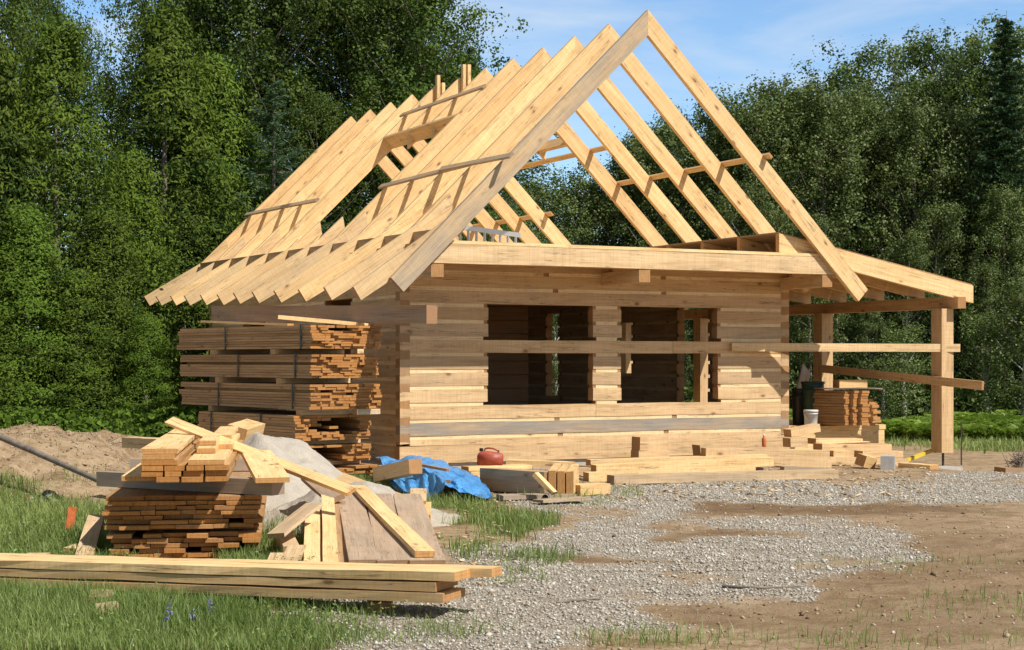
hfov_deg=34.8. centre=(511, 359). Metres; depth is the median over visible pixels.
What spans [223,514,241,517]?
board
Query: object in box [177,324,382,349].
lumber bundle
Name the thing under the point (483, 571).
long plank
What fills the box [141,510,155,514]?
board
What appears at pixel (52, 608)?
grass
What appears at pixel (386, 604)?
support block
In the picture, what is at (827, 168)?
poplar tree
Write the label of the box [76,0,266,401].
birch tree
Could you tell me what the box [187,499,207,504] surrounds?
board
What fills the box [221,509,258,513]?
board
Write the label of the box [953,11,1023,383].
spruce tree
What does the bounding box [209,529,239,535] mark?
board
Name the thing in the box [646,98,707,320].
poplar tree
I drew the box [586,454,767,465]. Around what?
timber
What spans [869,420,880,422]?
board
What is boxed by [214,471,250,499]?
board
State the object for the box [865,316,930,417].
poplar sapling
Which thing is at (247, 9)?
birch tree
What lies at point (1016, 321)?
poplar sapling
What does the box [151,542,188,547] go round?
board
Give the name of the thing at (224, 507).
board
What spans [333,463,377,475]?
lumber bundle
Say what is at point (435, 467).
board
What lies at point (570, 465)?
lath
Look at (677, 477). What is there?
timber
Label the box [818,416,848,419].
board
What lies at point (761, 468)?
board
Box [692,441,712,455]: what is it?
block
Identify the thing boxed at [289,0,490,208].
birch tree
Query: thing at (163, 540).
board
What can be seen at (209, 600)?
wildflower
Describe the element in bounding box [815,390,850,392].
board
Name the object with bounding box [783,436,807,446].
timber
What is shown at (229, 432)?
board
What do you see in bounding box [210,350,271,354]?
spacer
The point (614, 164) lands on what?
poplar tree
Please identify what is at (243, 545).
board
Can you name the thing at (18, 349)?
cedar tree
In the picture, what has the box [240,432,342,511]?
tarpaulin
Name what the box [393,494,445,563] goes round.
plank
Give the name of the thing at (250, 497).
board
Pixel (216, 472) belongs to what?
board
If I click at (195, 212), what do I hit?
cedar tree
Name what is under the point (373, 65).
birch tree
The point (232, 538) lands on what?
board
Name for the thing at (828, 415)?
board
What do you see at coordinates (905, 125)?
poplar tree
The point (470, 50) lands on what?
larch tree
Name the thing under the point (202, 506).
board
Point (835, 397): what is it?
board
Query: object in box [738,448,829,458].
timber
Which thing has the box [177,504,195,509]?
board
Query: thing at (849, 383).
timber
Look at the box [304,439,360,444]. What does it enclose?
spacer
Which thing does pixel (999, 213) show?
poplar tree
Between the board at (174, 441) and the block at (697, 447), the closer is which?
the board at (174, 441)
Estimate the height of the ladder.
0.306 m
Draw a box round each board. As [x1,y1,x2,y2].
[75,514,103,555]
[102,510,140,515]
[104,504,129,510]
[104,515,122,519]
[104,524,120,529]
[106,487,150,500]
[107,519,125,523]
[107,530,138,538]
[108,501,132,505]
[109,546,132,554]
[111,530,139,542]
[114,543,134,547]
[119,524,150,529]
[121,463,155,480]
[122,515,143,519]
[126,519,150,523]
[128,548,153,557]
[130,505,155,509]
[131,530,146,543]
[133,500,148,505]
[135,543,150,548]
[139,547,163,552]
[141,428,203,453]
[141,438,200,464]
[141,471,164,476]
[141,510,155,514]
[142,437,197,459]
[142,465,164,470]
[143,530,164,537]
[144,489,177,499]
[144,514,163,519]
[147,537,168,543]
[148,499,186,504]
[150,518,189,524]
[150,524,175,528]
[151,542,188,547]
[154,553,172,557]
[156,475,182,481]
[156,505,176,509]
[156,509,180,514]
[162,530,188,536]
[164,445,199,470]
[164,514,192,518]
[164,547,187,552]
[165,417,355,496]
[165,471,182,476]
[169,537,183,541]
[172,546,189,556]
[175,491,197,499]
[176,523,213,528]
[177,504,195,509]
[181,475,205,481]
[181,509,196,513]
[183,468,205,475]
[184,537,204,542]
[187,465,204,470]
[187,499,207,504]
[187,529,209,537]
[187,547,208,556]
[188,449,232,464]
[189,518,203,523]
[189,542,217,546]
[193,514,223,518]
[196,492,215,499]
[196,504,214,508]
[196,509,220,513]
[197,441,219,452]
[199,433,221,444]
[200,320,293,325]
[201,546,230,550]
[204,518,229,522]
[205,440,243,469]
[205,454,240,481]
[205,455,237,475]
[205,536,223,542]
[208,500,225,504]
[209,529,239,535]
[209,547,233,556]
[213,518,230,527]
[214,426,237,438]
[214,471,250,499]
[214,504,235,509]
[218,541,239,547]
[219,433,239,448]
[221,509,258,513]
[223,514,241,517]
[224,536,242,540]
[226,500,240,504]
[229,518,253,526]
[236,495,262,509]
[239,498,266,536]
[240,543,252,550]
[241,450,289,482]
[241,499,260,503]
[242,514,256,517]
[242,514,264,542]
[244,476,261,499]
[244,495,266,522]
[247,542,259,545]
[267,502,322,537]
[267,553,283,559]
[275,531,298,552]
[278,315,359,324]
[281,545,305,560]
[301,470,344,502]
[336,472,400,493]
[360,323,373,325]
[410,488,426,503]
[422,464,448,470]
[425,502,430,520]
[444,480,457,491]
[461,464,531,470]
[468,471,479,476]
[506,459,574,467]
[532,472,556,494]
[532,496,590,502]
[756,467,779,469]
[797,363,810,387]
[813,395,849,398]
[813,403,848,406]
[813,406,848,408]
[814,388,882,389]
[814,393,849,395]
[814,401,849,403]
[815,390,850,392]
[815,398,849,400]
[815,409,850,411]
[817,419,849,422]
[817,422,849,424]
[818,411,849,414]
[818,414,848,416]
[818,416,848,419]
[829,403,858,406]
[854,417,867,419]
[857,401,867,403]
[857,412,867,414]
[858,393,868,395]
[858,404,869,406]
[858,420,868,422]
[859,409,869,411]
[868,410,880,413]
[868,417,879,419]
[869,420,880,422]
[898,463,938,468]
[994,467,1023,472]
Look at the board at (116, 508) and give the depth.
13.11 m
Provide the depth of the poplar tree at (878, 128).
48.60 m
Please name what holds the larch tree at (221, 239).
on the ground at (948, 545)
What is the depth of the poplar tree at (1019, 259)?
45.50 m
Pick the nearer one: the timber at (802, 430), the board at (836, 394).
the timber at (802, 430)
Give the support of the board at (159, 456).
on the board at (184, 453)
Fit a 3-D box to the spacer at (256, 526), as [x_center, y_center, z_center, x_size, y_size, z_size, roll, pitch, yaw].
[-2.697,1.383,13.476,1.200,0.036,0.103,0,0,-8]
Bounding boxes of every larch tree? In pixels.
[176,209,236,389]
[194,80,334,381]
[426,38,557,325]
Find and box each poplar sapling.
[849,352,905,419]
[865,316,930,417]
[953,304,1023,412]
[974,277,1023,415]
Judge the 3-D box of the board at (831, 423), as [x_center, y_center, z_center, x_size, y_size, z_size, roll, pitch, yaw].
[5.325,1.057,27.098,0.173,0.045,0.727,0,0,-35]
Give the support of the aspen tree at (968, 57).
on the ground at (948, 545)
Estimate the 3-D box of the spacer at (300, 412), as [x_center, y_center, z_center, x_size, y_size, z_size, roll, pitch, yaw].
[-2.348,0.685,21.528,1.099,0.075,0.110,0,0,-39]
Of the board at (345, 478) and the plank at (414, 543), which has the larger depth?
the board at (345, 478)
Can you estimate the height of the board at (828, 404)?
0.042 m
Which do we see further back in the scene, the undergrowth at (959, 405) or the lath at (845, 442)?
the undergrowth at (959, 405)
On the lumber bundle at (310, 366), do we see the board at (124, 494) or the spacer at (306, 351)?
the spacer at (306, 351)
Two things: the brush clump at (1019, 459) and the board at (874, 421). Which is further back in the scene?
the board at (874, 421)
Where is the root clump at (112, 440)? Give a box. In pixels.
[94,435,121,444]
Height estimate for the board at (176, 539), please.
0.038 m
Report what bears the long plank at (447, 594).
on the support block at (102, 593)
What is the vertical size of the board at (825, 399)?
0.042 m
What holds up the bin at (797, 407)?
on the log house
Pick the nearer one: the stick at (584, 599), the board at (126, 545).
the stick at (584, 599)
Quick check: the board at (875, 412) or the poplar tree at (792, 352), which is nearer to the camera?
the board at (875, 412)
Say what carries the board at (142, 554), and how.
on the ground at (948, 545)
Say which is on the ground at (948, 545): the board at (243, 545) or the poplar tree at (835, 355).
the poplar tree at (835, 355)
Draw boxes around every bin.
[791,388,802,424]
[801,381,824,424]
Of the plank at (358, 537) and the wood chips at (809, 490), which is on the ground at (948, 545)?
the wood chips at (809, 490)
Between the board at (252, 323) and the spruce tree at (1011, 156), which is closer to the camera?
the board at (252, 323)
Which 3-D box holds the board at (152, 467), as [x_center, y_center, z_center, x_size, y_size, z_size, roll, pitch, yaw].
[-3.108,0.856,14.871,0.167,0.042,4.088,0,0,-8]
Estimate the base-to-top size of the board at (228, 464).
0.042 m
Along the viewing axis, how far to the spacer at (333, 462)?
21.84 m
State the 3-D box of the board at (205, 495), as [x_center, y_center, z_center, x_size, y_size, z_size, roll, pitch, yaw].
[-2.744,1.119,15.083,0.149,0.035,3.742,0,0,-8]
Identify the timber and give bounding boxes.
[63,544,77,553]
[96,471,284,495]
[122,437,157,448]
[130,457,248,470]
[211,305,437,323]
[228,419,264,440]
[373,459,421,481]
[480,468,556,493]
[496,493,575,499]
[549,463,560,489]
[557,464,569,493]
[566,464,578,493]
[575,482,609,494]
[579,467,590,474]
[583,465,755,481]
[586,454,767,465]
[591,456,773,471]
[607,469,838,484]
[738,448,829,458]
[773,457,831,467]
[780,466,827,469]
[783,423,820,436]
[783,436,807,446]
[808,438,862,443]
[813,443,891,450]
[829,450,853,456]
[830,456,907,465]
[833,380,866,387]
[854,450,902,457]
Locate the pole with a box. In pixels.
[0,433,95,481]
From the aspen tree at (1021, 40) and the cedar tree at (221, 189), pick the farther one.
the aspen tree at (1021, 40)
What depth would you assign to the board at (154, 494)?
13.35 m
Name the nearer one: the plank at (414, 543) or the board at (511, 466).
the plank at (414, 543)
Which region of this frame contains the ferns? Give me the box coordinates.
[789,409,1023,439]
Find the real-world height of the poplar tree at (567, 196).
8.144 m
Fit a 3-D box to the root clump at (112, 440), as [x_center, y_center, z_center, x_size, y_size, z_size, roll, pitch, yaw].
[-5.838,1.259,22.599,1.074,0.438,0.015,0,0,0]
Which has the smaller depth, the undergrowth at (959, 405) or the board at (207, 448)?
the board at (207, 448)
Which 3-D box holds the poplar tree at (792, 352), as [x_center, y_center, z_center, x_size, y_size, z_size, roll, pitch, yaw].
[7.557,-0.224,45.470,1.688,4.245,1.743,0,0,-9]
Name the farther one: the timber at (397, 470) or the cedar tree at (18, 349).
the cedar tree at (18, 349)
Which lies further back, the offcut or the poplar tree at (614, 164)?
the poplar tree at (614, 164)
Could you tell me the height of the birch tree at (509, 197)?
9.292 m
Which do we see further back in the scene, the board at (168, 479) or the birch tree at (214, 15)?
the birch tree at (214, 15)
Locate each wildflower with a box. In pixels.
[166,596,172,625]
[208,599,212,615]
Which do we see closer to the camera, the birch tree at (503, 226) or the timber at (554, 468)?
the timber at (554, 468)
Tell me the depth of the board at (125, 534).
13.12 m
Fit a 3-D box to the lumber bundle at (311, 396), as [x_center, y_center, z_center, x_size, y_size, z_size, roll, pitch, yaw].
[-3.299,0.478,22.729,1.117,0.334,3.640,0,0,-39]
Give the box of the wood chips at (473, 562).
[249,503,509,592]
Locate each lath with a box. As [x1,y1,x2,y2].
[545,464,590,467]
[818,441,869,443]
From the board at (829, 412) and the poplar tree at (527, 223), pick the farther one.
the poplar tree at (527, 223)
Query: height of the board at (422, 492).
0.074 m
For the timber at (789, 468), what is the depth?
23.25 m
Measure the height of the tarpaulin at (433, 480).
0.378 m
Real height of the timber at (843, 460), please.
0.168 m
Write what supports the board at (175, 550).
on the board at (180, 554)
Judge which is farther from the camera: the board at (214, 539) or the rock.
the rock
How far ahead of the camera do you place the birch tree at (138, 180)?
32.70 m
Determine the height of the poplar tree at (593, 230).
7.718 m
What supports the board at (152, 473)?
on the board at (133, 474)
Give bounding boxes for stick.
[556,598,600,602]
[722,584,801,588]
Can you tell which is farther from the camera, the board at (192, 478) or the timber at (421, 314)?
the timber at (421, 314)
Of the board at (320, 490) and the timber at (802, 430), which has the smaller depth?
the board at (320, 490)
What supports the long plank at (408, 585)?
on the long plank at (447, 594)
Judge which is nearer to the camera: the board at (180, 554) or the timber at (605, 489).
the board at (180, 554)
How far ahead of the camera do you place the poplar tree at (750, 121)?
47.39 m
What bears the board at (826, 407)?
on the board at (839, 410)
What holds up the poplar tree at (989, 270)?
on the ground at (948, 545)
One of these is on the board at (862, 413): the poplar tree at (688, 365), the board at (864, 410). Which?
the board at (864, 410)
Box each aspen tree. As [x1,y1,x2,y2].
[766,54,882,179]
[778,35,906,115]
[821,24,945,180]
[869,29,989,190]
[885,14,1023,190]
[903,9,1023,229]
[957,9,1023,190]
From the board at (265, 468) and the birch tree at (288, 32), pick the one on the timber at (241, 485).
the board at (265, 468)
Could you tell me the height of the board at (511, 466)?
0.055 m
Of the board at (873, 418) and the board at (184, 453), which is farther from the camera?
the board at (873, 418)
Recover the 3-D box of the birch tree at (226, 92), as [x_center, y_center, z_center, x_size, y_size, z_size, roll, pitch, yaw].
[-7.301,-2.715,38.597,4.997,9.565,4.987,0,0,-24]
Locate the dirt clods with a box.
[0,422,1023,649]
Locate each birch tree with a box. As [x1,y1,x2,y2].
[0,0,76,299]
[0,0,78,326]
[0,0,120,348]
[10,1,132,287]
[60,56,158,303]
[65,0,288,309]
[69,0,320,311]
[93,0,266,307]
[126,0,373,196]
[170,0,414,230]
[174,0,405,206]
[233,0,449,235]
[253,0,517,233]
[256,77,392,236]
[281,0,460,220]
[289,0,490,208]
[291,0,534,241]
[299,65,461,239]
[344,57,558,242]
[352,30,537,209]
[458,188,511,240]
[481,219,544,243]
[492,156,582,244]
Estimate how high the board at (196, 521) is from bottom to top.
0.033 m
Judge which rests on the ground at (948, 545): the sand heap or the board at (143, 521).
the sand heap
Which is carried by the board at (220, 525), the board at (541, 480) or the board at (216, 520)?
the board at (216, 520)
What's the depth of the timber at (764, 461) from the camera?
22.32 m
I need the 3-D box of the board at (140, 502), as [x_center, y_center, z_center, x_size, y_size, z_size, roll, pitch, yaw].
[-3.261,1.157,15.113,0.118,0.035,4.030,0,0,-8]
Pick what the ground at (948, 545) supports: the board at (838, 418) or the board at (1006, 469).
the board at (1006, 469)
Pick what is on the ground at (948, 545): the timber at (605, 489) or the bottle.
the timber at (605, 489)
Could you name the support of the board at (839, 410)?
on the board at (829, 412)
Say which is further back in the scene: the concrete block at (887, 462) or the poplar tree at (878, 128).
the poplar tree at (878, 128)
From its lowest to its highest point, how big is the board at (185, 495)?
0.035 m
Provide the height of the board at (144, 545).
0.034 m
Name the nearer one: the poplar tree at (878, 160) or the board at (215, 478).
the board at (215, 478)
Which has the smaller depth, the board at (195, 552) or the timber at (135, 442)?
the board at (195, 552)
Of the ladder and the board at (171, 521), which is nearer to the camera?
the board at (171, 521)
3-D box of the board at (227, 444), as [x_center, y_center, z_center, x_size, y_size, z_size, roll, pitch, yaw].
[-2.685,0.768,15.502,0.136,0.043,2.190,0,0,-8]
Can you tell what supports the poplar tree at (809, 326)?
on the ground at (948, 545)
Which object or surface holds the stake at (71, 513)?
on the ground at (948, 545)
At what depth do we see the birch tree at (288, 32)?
45.32 m
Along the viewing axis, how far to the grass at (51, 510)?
15.76 m
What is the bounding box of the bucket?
[803,410,817,424]
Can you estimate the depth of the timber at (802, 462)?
23.73 m
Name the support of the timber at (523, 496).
on the ground at (948, 545)
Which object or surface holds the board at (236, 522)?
on the spacer at (256, 526)
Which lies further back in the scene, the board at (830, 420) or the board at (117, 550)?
the board at (830, 420)
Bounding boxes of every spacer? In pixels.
[111,523,258,530]
[208,405,279,410]
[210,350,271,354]
[215,377,275,381]
[270,349,343,353]
[276,378,349,383]
[296,408,370,415]
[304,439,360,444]
[328,460,360,464]
[353,409,379,414]
[354,349,363,353]
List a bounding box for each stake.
[66,507,76,528]
[961,422,961,464]
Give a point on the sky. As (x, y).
(732, 41)
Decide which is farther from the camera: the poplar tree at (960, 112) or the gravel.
the poplar tree at (960, 112)
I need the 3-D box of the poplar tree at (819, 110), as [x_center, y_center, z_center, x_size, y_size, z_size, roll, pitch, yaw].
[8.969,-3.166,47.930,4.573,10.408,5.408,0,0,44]
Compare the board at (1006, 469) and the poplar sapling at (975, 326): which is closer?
the board at (1006, 469)
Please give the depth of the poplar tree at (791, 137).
54.14 m
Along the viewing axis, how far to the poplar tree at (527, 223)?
43.79 m
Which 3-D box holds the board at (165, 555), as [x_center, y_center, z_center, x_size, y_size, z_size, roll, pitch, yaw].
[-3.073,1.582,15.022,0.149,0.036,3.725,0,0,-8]
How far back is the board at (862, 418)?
26.80 m
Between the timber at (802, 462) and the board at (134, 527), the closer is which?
the board at (134, 527)
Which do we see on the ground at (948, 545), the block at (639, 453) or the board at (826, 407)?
the block at (639, 453)
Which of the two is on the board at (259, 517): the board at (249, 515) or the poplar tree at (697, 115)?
the board at (249, 515)
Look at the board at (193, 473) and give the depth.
12.92 m
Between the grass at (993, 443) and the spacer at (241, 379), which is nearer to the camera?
the spacer at (241, 379)
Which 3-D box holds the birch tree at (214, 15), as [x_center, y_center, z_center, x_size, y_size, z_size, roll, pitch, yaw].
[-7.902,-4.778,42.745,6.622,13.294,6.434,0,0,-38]
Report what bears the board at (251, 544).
on the board at (243, 545)
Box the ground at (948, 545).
[0,365,1023,649]
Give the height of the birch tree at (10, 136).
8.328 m
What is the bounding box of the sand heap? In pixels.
[262,481,459,533]
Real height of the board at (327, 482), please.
0.620 m
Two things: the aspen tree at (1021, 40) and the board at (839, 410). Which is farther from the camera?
the aspen tree at (1021, 40)
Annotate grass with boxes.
[0,422,645,558]
[0,540,1023,649]
[884,433,1023,453]
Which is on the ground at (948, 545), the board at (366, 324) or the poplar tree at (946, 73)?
the poplar tree at (946, 73)
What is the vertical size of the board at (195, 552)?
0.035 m
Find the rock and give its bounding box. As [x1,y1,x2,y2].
[37,490,61,502]
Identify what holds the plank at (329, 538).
on the ground at (948, 545)
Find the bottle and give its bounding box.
[762,434,765,446]
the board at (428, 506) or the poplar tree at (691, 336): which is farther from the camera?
the poplar tree at (691, 336)
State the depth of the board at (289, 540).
13.20 m
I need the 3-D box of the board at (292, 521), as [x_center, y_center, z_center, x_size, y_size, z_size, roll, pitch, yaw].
[-1.758,1.299,13.251,0.156,0.230,0.745,0,0,18]
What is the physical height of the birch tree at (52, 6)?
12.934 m
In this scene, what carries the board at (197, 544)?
on the board at (209, 548)
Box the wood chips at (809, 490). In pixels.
[491,464,936,502]
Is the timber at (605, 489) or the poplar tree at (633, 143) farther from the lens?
the poplar tree at (633, 143)
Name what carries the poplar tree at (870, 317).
on the ground at (948, 545)
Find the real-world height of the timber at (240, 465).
0.130 m
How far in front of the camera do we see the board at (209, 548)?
13.27 m
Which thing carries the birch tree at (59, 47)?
on the ground at (948, 545)
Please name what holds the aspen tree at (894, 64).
on the ground at (948, 545)
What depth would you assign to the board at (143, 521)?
13.18 m
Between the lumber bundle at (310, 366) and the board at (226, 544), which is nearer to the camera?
the board at (226, 544)
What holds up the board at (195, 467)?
on the board at (193, 473)
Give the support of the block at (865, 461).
on the ground at (948, 545)
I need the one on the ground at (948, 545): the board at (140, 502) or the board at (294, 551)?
the board at (294, 551)
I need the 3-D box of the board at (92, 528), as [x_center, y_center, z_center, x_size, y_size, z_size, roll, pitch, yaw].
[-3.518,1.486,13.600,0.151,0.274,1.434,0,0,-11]
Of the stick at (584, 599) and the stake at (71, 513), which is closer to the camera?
the stick at (584, 599)
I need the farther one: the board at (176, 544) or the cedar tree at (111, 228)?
the cedar tree at (111, 228)
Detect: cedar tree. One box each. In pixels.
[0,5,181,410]
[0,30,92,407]
[0,199,111,425]
[0,213,30,401]
[0,300,58,414]
[28,265,142,418]
[45,200,188,415]
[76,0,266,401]
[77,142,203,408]
[101,311,181,414]
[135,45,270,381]
[139,182,220,402]
[168,152,250,381]
[176,118,277,376]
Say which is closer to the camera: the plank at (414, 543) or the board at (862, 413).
the plank at (414, 543)
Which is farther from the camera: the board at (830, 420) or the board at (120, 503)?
the board at (830, 420)
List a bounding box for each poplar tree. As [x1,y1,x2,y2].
[487,196,556,389]
[499,137,566,243]
[520,179,598,393]
[535,160,623,368]
[541,239,572,395]
[562,151,680,246]
[562,191,620,243]
[584,128,693,355]
[599,138,715,373]
[607,116,704,234]
[637,77,795,373]
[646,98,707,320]
[651,141,731,376]
[678,89,833,342]
[684,308,704,399]
[709,173,799,386]
[727,72,851,377]
[735,80,826,231]
[742,72,894,372]
[776,208,856,411]
[789,302,811,408]
[790,92,869,359]
[802,120,919,341]
[805,246,878,379]
[806,69,950,363]
[818,82,917,377]
[830,100,939,382]
[838,297,894,400]
[848,91,969,374]
[861,64,958,368]
[869,220,947,405]
[874,96,996,372]
[881,199,980,408]
[888,81,983,261]
[913,108,1023,376]
[915,46,1022,319]
[915,277,973,378]
[941,94,1023,290]
[947,180,1023,404]
[953,257,1022,408]
[957,84,1023,247]
[986,143,1023,371]
[987,202,1023,398]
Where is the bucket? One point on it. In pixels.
(810, 416)
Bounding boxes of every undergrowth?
[0,399,212,437]
[684,365,1020,416]
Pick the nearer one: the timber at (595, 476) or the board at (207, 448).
the board at (207, 448)
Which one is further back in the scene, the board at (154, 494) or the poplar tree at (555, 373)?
the poplar tree at (555, 373)
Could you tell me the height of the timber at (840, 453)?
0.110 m
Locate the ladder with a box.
[459,226,520,242]
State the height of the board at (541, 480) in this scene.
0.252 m
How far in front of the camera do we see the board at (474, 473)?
21.42 m
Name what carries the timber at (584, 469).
on the ground at (948, 545)
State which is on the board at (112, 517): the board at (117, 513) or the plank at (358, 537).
the board at (117, 513)
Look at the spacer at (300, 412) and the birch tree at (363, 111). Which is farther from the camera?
the birch tree at (363, 111)
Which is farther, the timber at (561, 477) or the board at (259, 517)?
the timber at (561, 477)
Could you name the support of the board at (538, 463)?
on the ground at (948, 545)
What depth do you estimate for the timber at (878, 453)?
25.18 m
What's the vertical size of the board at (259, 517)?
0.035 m
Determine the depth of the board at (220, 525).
13.21 m
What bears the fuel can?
on the board at (511, 466)
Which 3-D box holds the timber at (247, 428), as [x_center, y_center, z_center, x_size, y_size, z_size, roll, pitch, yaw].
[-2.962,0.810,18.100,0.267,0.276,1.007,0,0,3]
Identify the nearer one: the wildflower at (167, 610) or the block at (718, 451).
the wildflower at (167, 610)
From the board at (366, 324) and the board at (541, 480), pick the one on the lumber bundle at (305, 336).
the board at (366, 324)
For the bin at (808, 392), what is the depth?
27.35 m
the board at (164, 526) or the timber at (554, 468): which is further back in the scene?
the timber at (554, 468)
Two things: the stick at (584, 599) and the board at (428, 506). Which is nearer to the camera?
the stick at (584, 599)
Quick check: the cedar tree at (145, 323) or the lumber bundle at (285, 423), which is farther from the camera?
the cedar tree at (145, 323)
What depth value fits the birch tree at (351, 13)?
41.05 m
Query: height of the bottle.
0.186 m
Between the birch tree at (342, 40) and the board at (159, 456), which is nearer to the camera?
the board at (159, 456)
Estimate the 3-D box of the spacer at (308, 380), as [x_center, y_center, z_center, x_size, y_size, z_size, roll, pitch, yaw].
[-2.663,0.281,21.916,1.099,0.075,0.110,0,0,-39]
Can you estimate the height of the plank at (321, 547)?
0.250 m
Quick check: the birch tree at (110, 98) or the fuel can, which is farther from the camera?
the birch tree at (110, 98)
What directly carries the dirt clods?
on the ground at (948, 545)
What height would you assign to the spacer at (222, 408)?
0.075 m
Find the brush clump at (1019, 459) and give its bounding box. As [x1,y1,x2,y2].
[1001,446,1023,467]
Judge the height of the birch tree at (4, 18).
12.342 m
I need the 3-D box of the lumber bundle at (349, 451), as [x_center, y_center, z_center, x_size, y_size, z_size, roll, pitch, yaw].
[-3.154,1.232,22.424,1.215,0.224,2.590,0,0,-39]
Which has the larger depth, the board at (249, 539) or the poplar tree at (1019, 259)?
the poplar tree at (1019, 259)
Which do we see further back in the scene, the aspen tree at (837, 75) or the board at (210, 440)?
the aspen tree at (837, 75)
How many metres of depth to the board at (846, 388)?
26.86 m
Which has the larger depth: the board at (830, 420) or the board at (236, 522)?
the board at (830, 420)
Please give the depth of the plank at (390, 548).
12.74 m
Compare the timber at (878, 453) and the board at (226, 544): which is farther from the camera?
the timber at (878, 453)
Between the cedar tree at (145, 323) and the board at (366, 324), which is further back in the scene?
the cedar tree at (145, 323)
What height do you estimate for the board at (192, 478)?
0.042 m
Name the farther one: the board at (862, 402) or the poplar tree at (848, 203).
the poplar tree at (848, 203)
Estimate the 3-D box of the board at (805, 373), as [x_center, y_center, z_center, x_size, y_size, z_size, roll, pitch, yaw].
[5.054,0.463,28.401,0.080,0.797,0.694,0,0,29]
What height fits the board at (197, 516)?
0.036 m
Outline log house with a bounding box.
[144,10,983,468]
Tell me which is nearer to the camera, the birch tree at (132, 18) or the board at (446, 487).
the board at (446, 487)
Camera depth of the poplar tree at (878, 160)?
48.50 m
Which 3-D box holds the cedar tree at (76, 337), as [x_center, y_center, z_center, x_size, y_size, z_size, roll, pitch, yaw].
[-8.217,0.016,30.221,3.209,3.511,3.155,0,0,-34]
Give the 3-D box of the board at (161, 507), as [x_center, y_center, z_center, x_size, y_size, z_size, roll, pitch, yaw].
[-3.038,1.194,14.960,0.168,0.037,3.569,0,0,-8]
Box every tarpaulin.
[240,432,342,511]
[375,455,491,498]
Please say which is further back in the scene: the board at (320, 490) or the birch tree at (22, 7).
the birch tree at (22, 7)
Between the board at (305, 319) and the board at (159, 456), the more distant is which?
the board at (305, 319)
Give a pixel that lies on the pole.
(36, 452)
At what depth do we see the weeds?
11.23 m
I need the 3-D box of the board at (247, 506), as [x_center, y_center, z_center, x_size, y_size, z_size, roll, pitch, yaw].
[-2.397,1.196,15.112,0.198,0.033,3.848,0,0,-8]
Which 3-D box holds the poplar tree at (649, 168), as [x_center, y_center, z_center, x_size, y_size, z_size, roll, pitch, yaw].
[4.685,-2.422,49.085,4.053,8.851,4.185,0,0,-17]
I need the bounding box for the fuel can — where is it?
[477,447,503,464]
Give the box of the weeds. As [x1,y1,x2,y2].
[0,473,554,647]
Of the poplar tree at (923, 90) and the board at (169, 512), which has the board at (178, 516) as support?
the board at (169, 512)
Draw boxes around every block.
[88,589,114,600]
[367,600,392,612]
[631,450,668,457]
[632,436,667,450]
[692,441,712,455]
[701,448,737,455]
[854,453,876,468]
[880,454,894,469]
[939,466,962,470]
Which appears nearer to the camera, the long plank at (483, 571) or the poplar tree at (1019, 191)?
the long plank at (483, 571)
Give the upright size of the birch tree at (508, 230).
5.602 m
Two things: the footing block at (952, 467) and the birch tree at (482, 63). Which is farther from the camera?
the birch tree at (482, 63)
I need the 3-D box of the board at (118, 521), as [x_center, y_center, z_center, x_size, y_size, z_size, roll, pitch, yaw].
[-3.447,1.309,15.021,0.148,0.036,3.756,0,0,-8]
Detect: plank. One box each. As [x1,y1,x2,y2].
[0,553,501,576]
[0,556,469,581]
[0,567,457,591]
[0,576,464,602]
[304,508,319,561]
[320,510,322,561]
[321,494,338,561]
[335,501,347,562]
[339,494,380,562]
[352,485,434,557]
[367,494,410,563]
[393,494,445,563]
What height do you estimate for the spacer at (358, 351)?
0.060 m
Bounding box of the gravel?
[49,434,1023,649]
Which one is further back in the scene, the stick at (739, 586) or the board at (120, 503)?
the board at (120, 503)
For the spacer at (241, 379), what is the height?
0.075 m
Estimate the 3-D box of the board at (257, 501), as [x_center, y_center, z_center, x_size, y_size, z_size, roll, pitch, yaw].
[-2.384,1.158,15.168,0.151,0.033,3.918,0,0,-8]
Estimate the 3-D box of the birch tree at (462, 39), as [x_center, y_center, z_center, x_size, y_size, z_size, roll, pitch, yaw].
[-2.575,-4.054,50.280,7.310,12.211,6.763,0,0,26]
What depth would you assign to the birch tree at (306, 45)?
41.16 m
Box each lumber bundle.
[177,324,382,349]
[179,354,378,377]
[179,382,381,409]
[197,409,370,440]
[309,443,370,460]
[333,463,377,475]
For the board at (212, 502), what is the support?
on the board at (224, 507)
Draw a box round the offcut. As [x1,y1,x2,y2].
[96,601,118,612]
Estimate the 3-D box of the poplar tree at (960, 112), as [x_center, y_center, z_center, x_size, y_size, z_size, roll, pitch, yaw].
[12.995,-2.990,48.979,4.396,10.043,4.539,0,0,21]
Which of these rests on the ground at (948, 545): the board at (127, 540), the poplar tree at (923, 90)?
the poplar tree at (923, 90)
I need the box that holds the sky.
[0,0,1023,353]
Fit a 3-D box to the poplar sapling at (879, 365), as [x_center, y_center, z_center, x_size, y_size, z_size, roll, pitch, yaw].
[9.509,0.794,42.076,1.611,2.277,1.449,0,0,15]
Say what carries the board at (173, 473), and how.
on the board at (168, 479)
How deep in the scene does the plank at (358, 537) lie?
13.25 m
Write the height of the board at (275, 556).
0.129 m
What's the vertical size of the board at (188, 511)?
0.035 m
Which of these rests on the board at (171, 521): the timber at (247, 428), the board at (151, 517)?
the board at (151, 517)
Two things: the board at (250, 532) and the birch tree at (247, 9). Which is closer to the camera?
the board at (250, 532)
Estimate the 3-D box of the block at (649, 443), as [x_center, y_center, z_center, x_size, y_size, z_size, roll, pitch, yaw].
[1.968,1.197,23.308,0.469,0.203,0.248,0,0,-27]

